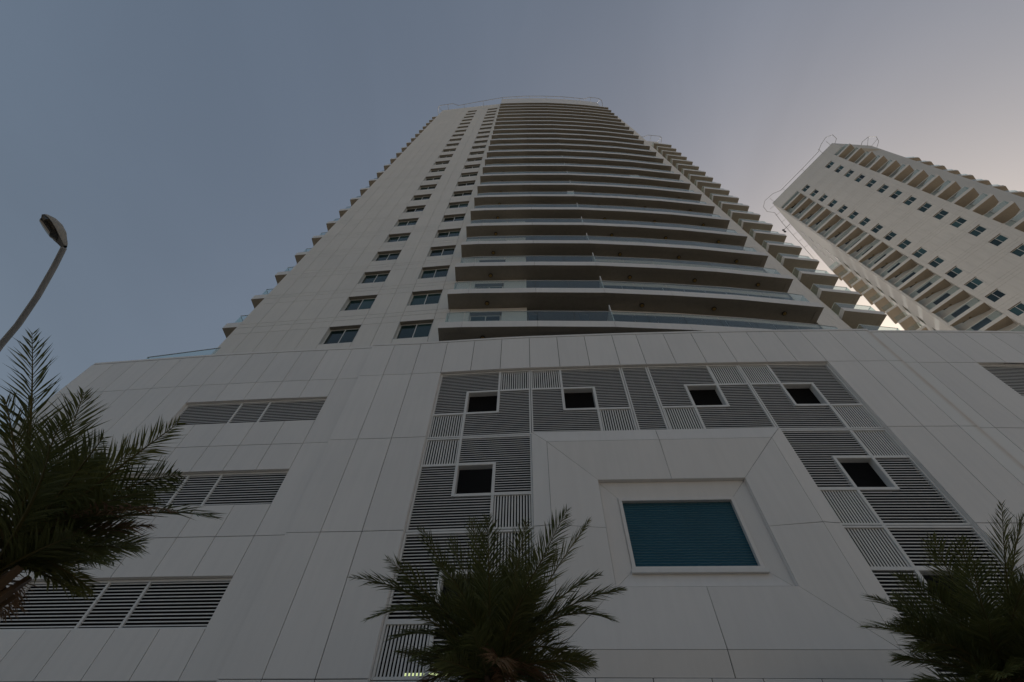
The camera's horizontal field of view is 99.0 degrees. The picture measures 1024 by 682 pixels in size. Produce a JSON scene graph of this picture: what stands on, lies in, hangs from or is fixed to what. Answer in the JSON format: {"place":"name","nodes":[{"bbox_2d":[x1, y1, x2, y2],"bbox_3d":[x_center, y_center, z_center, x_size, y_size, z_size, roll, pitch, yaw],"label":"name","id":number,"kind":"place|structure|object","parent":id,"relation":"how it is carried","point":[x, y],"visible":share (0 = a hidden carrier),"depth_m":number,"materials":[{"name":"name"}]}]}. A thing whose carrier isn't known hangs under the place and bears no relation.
{"place":"outdoors","nodes":[
{"label":"outdoors","id":0,"kind":"place"},
{"bbox_2d":[0,214,67,351],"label":"street lamp","id":1,"kind":"object","parent":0,"point":[54,229],"visible":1,"depth_m":7.99,"materials":[{"name":"grey metal"}]},
{"bbox_2d":[0,327,221,622],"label":"palm tree","id":2,"kind":"object","parent":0,"point":[56,511],"visible":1,"depth_m":5.13,"materials":[{"name":"green plant"}]},
{"bbox_2d":[346,505,627,681],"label":"palm tree","id":3,"kind":"object","parent":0,"point":[493,625],"visible":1,"depth_m":7.41,"materials":[{"name":"green plant"}]},
{"bbox_2d":[0,0,1023,435],"label":"sky","id":4,"kind":"structure","parent":0,"point":[185,153],"materials":[{"name":"blue"}]},
{"bbox_2d":[763,134,1023,330],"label":"neighbouring tower","id":5,"kind":"structure","parent":0,"point":[913,243],"depth_m":70.68,"materials":[{"name":"paint"}]},
{"bbox_2d":[802,184,810,191],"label":"window","id":6,"kind":"structure","parent":5,"relation":"in","point":[807,186],"depth_m":93.98,"materials":[{"name":"glass"}]},
{"bbox_2d":[810,189,818,196],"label":"window","id":7,"kind":"structure","parent":5,"relation":"in","point":[815,191],"depth_m":91.29,"materials":[{"name":"glass"}]},
{"bbox_2d":[818,194,827,201],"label":"window","id":8,"kind":"structure","parent":5,"relation":"in","point":[823,197],"depth_m":88.63,"materials":[{"name":"glass"}]},
{"bbox_2d":[825,161,834,168],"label":"window","id":9,"kind":"structure","parent":5,"relation":"in","point":[830,163],"depth_m":91.14,"materials":[{"name":"glass"}]},
{"bbox_2d":[828,199,837,207],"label":"window","id":10,"kind":"structure","parent":5,"relation":"in","point":[834,201],"depth_m":85.95,"materials":[{"name":"glass"}]},
{"bbox_2d":[834,165,844,172],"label":"window","id":11,"kind":"structure","parent":5,"relation":"in","point":[840,167],"depth_m":88.45,"materials":[{"name":"glass"}]},
{"bbox_2d":[837,204,847,212],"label":"window","id":12,"kind":"structure","parent":5,"relation":"in","point":[844,207],"depth_m":83.24,"materials":[{"name":"glass"}]},
{"bbox_2d":[844,169,854,177],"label":"window","id":13,"kind":"structure","parent":5,"relation":"in","point":[850,171],"depth_m":85.76,"materials":[{"name":"glass"}]},
{"bbox_2d":[848,210,858,218],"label":"window","id":14,"kind":"structure","parent":5,"relation":"in","point":[854,213],"depth_m":80.59,"materials":[{"name":"glass"}]},
{"bbox_2d":[854,174,865,182],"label":"window","id":15,"kind":"structure","parent":5,"relation":"in","point":[861,176],"depth_m":83.05,"materials":[{"name":"glass"}]},
{"bbox_2d":[858,216,871,225],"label":"window","id":16,"kind":"structure","parent":5,"relation":"in","point":[866,219],"depth_m":77.88,"materials":[{"name":"glass"}]},
{"bbox_2d":[865,178,877,187],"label":"window","id":17,"kind":"structure","parent":5,"relation":"in","point":[872,181],"depth_m":80.40,"materials":[{"name":"glass"}]},
{"bbox_2d":[870,223,883,232],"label":"window","id":18,"kind":"structure","parent":5,"relation":"in","point":[878,227],"depth_m":75.21,"materials":[{"name":"glass"}]},
{"bbox_2d":[877,184,889,192],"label":"window","id":19,"kind":"structure","parent":5,"relation":"in","point":[884,186],"depth_m":77.72,"materials":[{"name":"glass"}]},
{"bbox_2d":[883,230,897,240],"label":"window","id":20,"kind":"structure","parent":5,"relation":"in","point":[891,234],"depth_m":72.52,"materials":[{"name":"glass"}]},
{"bbox_2d":[889,189,902,198],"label":"window","id":21,"kind":"structure","parent":5,"relation":"in","point":[894,195],"depth_m":75.03,"materials":[{"name":"glass"}]},
{"bbox_2d":[897,238,911,248],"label":"window","id":22,"kind":"structure","parent":5,"relation":"in","point":[905,242],"depth_m":69.81,"materials":[{"name":"glass"}]},
{"bbox_2d":[903,195,916,205],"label":"window","id":23,"kind":"structure","parent":5,"relation":"in","point":[911,199],"depth_m":72.35,"materials":[{"name":"glass"}]},
{"bbox_2d":[912,247,927,257],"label":"window","id":24,"kind":"structure","parent":5,"relation":"in","point":[919,252],"depth_m":67.14,"materials":[{"name":"glass"}]},
{"bbox_2d":[917,202,932,212],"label":"window","id":25,"kind":"structure","parent":5,"relation":"in","point":[926,205],"depth_m":69.66,"materials":[{"name":"glass"}]},
{"bbox_2d":[927,256,944,267],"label":"window","id":26,"kind":"structure","parent":5,"relation":"in","point":[937,260],"depth_m":64.47,"materials":[{"name":"glass"}]},
{"bbox_2d":[933,209,949,219],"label":"window","id":27,"kind":"structure","parent":5,"relation":"in","point":[942,212],"depth_m":66.96,"materials":[{"name":"glass"}]},
{"bbox_2d":[945,266,963,277],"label":"window","id":28,"kind":"structure","parent":5,"relation":"in","point":[955,271],"depth_m":61.79,"materials":[{"name":"glass"}]},
{"bbox_2d":[949,216,967,227],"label":"window","id":29,"kind":"structure","parent":5,"relation":"in","point":[960,220],"depth_m":64.28,"materials":[{"name":"glass"}]},
{"bbox_2d":[964,276,984,289],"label":"window","id":30,"kind":"structure","parent":5,"relation":"in","point":[974,282],"depth_m":59.09,"materials":[{"name":"glass"}]},
{"bbox_2d":[968,224,987,236],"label":"window","id":31,"kind":"structure","parent":5,"relation":"in","point":[976,231],"depth_m":61.61,"materials":[{"name":"glass"}]},
{"bbox_2d":[985,288,1006,301],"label":"window","id":32,"kind":"structure","parent":5,"relation":"in","point":[996,294],"depth_m":56.41,"materials":[{"name":"glass"}]},
{"bbox_2d":[988,233,1009,246],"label":"window","id":33,"kind":"structure","parent":5,"relation":"in","point":[1000,238],"depth_m":58.92,"materials":[{"name":"glass"}]},
{"bbox_2d":[1008,301,1023,315],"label":"window","id":34,"kind":"structure","parent":5,"relation":"in","point":[1018,309],"depth_m":53.84,"materials":[{"name":"glass"}]},
{"bbox_2d":[1010,243,1023,256],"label":"window","id":35,"kind":"structure","parent":5,"relation":"in","point":[1018,251],"depth_m":56.41,"materials":[{"name":"glass"}]},
{"bbox_2d":[857,499,1023,681],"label":"palm tree","id":36,"kind":"object","parent":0,"point":[978,643],"visible":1,"depth_m":7.45,"materials":[{"name":"green plant"}]},
{"label":"ground","id":37,"kind":"structure","parent":0,"visible":0},
{"bbox_2d":[0,329,1023,681],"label":"podium building","id":38,"kind":"structure","parent":37,"relation":"on","point":[766,505],"depth_m":13.68,"materials":[{"name":"white"}]},
{"bbox_2d":[211,96,897,354],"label":"residential tower","id":39,"kind":"structure","parent":38,"relation":"on","point":[476,222],"depth_m":31.65,"materials":[{"name":"paint"}]},
{"bbox_2d":[318,324,361,344],"bbox_3d":[-9.125,-0.245,23.355,1.864,1.660,0.270,-4,-55,4],"label":"window","id":40,"kind":"structure","parent":39,"relation":"in","point":[338,334],"depth_m":23.63,"materials":[{"name":"glass"}]},
{"bbox_2d":[340,295,377,310],"bbox_3d":[-9.066,-2.170,26.035,1.864,1.660,0.270,-4,-55,4],"label":"window","id":41,"kind":"structure","parent":39,"relation":"in","point":[355,302],"depth_m":26.36,"materials":[{"name":"glass"}]},
{"bbox_2d":[357,270,390,283],"bbox_3d":[-9.006,-4.095,28.715,1.864,1.660,0.270,-4,-55,4],"label":"window","id":42,"kind":"structure","parent":39,"relation":"in","point":[376,276],"depth_m":29.09,"materials":[{"name":"glass"}]},
{"bbox_2d":[371,250,401,261],"bbox_3d":[-8.947,-6.020,31.395,1.864,1.660,0.270,-4,-55,4],"label":"window","id":43,"kind":"structure","parent":39,"relation":"in","point":[394,254],"depth_m":31.80,"materials":[{"name":"glass"}]},
{"bbox_2d":[383,232,410,242],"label":"window","id":44,"kind":"structure","parent":39,"relation":"in","point":[401,236],"depth_m":34.53,"materials":[{"name":"glass"}]},
{"bbox_2d":[394,218,418,226],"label":"window","id":45,"kind":"structure","parent":39,"relation":"in","point":[412,221],"depth_m":37.26,"materials":[{"name":"glass"}]},
{"bbox_2d":[392,319,433,338],"bbox_3d":[-5.155,-0.527,23.065,1.925,1.660,0.270,-4,-55,4],"label":"window","id":46,"kind":"structure","parent":39,"relation":"in","point":[416,328],"depth_m":23.35,"materials":[{"name":"glass"}]},
{"bbox_2d":[403,205,425,212],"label":"window","id":47,"kind":"structure","parent":39,"relation":"in","point":[421,207],"depth_m":39.98,"materials":[{"name":"glass"}]},
{"bbox_2d":[410,194,431,200],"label":"window","id":48,"kind":"structure","parent":39,"relation":"in","point":[425,196],"depth_m":42.68,"materials":[{"name":"glass"}]},
{"bbox_2d":[406,289,442,305],"bbox_3d":[-5.095,-2.452,25.745,1.925,1.660,0.270,-4,-55,4],"label":"window","id":49,"kind":"structure","parent":39,"relation":"in","point":[430,296],"depth_m":26.06,"materials":[{"name":"glass"}]},
{"bbox_2d":[417,184,436,189],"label":"window","id":50,"kind":"structure","parent":39,"relation":"in","point":[432,186],"depth_m":45.35,"materials":[{"name":"glass"}]},
{"bbox_2d":[423,175,441,180],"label":"window","id":51,"kind":"structure","parent":39,"relation":"in","point":[439,176],"depth_m":48.03,"materials":[{"name":"glass"}]},
{"bbox_2d":[417,265,449,278],"bbox_3d":[-5.036,-4.376,28.424,1.925,1.660,0.270,-4,-55,4],"label":"window","id":52,"kind":"structure","parent":39,"relation":"in","point":[434,271],"depth_m":28.80,"materials":[{"name":"glass"}]},
{"bbox_2d":[428,167,445,172],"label":"window","id":53,"kind":"structure","parent":39,"relation":"in","point":[435,169],"depth_m":50.75,"materials":[{"name":"glass"}]},
{"bbox_2d":[426,245,455,256],"bbox_3d":[-4.976,-6.301,31.104,1.925,1.660,0.270,-4,-55,4],"label":"window","id":54,"kind":"structure","parent":39,"relation":"in","point":[439,250],"depth_m":31.52,"materials":[{"name":"glass"}]},
{"bbox_2d":[433,160,449,164],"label":"window","id":55,"kind":"structure","parent":39,"relation":"in","point":[438,162],"depth_m":53.44,"materials":[{"name":"glass"}]},
{"bbox_2d":[437,154,452,158],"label":"window","id":56,"kind":"structure","parent":39,"relation":"in","point":[448,155],"depth_m":56.12,"materials":[{"name":"glass"}]},
{"bbox_2d":[434,228,460,237],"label":"window","id":57,"kind":"structure","parent":39,"relation":"in","point":[456,231],"depth_m":34.26,"materials":[{"name":"glass"}]},
{"bbox_2d":[442,148,456,151],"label":"window","id":58,"kind":"structure","parent":39,"relation":"in","point":[453,149],"depth_m":58.82,"materials":[{"name":"glass"}]},
{"bbox_2d":[445,143,458,146],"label":"window","id":59,"kind":"structure","parent":39,"relation":"in","point":[453,144],"depth_m":61.52,"materials":[{"name":"glass"}]},
{"bbox_2d":[441,213,465,221],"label":"window","id":60,"kind":"structure","parent":39,"relation":"in","point":[454,217],"depth_m":36.96,"materials":[{"name":"glass"}]},
{"bbox_2d":[446,201,468,208],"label":"window","id":61,"kind":"structure","parent":39,"relation":"in","point":[463,203],"depth_m":39.68,"materials":[{"name":"glass"}]},
{"bbox_2d":[451,190,472,196],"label":"window","id":62,"kind":"structure","parent":39,"relation":"in","point":[467,192],"depth_m":42.37,"materials":[{"name":"glass"}]},
{"bbox_2d":[456,180,475,185],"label":"window","id":63,"kind":"structure","parent":39,"relation":"in","point":[463,183],"depth_m":45.04,"materials":[{"name":"glass"}]},
{"bbox_2d":[459,172,477,177],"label":"window","id":64,"kind":"structure","parent":39,"relation":"in","point":[469,173],"depth_m":47.76,"materials":[{"name":"glass"}]},
{"bbox_2d":[463,164,480,168],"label":"window","id":65,"kind":"structure","parent":39,"relation":"in","point":[474,165],"depth_m":50.44,"materials":[{"name":"glass"}]},
{"bbox_2d":[466,157,482,161],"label":"window","id":66,"kind":"structure","parent":39,"relation":"in","point":[477,158],"depth_m":53.16,"materials":[{"name":"glass"}]},
{"bbox_2d":[469,151,483,154],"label":"window","id":67,"kind":"structure","parent":39,"relation":"in","point":[477,152],"depth_m":55.81,"materials":[{"name":"glass"}]},
{"bbox_2d":[471,145,485,148],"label":"window","id":68,"kind":"structure","parent":39,"relation":"in","point":[482,146],"depth_m":58.53,"materials":[{"name":"glass"}]},
{"bbox_2d":[473,140,487,143],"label":"window","id":69,"kind":"structure","parent":39,"relation":"in","point":[482,141],"depth_m":61.22,"materials":[{"name":"glass"}]},
{"bbox_2d":[475,135,488,138],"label":"window","id":70,"kind":"structure","parent":39,"relation":"in","point":[485,136],"depth_m":63.89,"materials":[{"name":"glass"}]},
{"bbox_2d":[468,312,501,320],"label":"window","id":71,"kind":"structure","parent":39,"relation":"in","point":[473,316],"depth_m":23.86,"materials":[{"name":"glass"}]},
{"bbox_2d":[474,283,503,288],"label":"window","id":72,"kind":"structure","parent":39,"relation":"in","point":[488,285],"depth_m":26.59,"materials":[{"name":"glass"}]},
{"bbox_2d":[479,260,505,261],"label":"window","id":73,"kind":"structure","parent":39,"relation":"in","point":[479,260],"depth_m":29.25,"materials":[{"name":"glass"}]},
{"bbox_2d":[529,313,537,320],"bbox_3d":[1.078,-0.875,22.032,0.480,1.120,0.500,2,-54,0],"label":"balcony chair","id":74,"kind":"object","parent":39,"relation":"on","point":[533,317],"visible":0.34,"depth_m":22.03,"materials":[{"name":"black wicker"}]},
{"bbox_2d":[579,313,589,320],"bbox_3d":[3.649,-0.877,21.974,0.480,1.120,0.500,2,-54,0],"label":"balcony chair","id":75,"kind":"object","parent":39,"relation":"on","point":[584,317],"visible":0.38,"depth_m":21.96,"materials":[{"name":"black wicker"}]},
{"bbox_2d":[618,498,635,568],"bbox_3d":[3.284,5.509,12.553,0.098,2.192,0.140,-2,-54,2],"label":"window frame","id":76,"kind":"structure","parent":38,"relation":"in","point":[629,546],"depth_m":12.44,"materials":[{"name":"white metal"}]},
{"bbox_2d":[619,496,732,502],"bbox_3d":[4.983,4.849,13.332,3.461,0.097,0.140,-2,-54,2],"label":"window frame","id":77,"kind":"structure","parent":38,"relation":"in","point":[654,499],"depth_m":13.29,"materials":[{"name":"white metal"}]},
{"bbox_2d":[634,566,762,568],"bbox_3d":[4.945,6.073,11.627,3.461,0.092,0.140,-2,-54,2],"label":"window frame","id":78,"kind":"structure","parent":38,"relation":"in","point":[653,567],"depth_m":11.61,"materials":[{"name":"white metal"}]},
{"bbox_2d":[730,497,764,567],"bbox_3d":[6.645,5.412,12.409,0.095,2.192,0.140,-2,-54,2],"label":"window frame","id":79,"kind":"structure","parent":38,"relation":"in","point":[759,561],"depth_m":12.30,"materials":[{"name":"white metal"}]}
]}

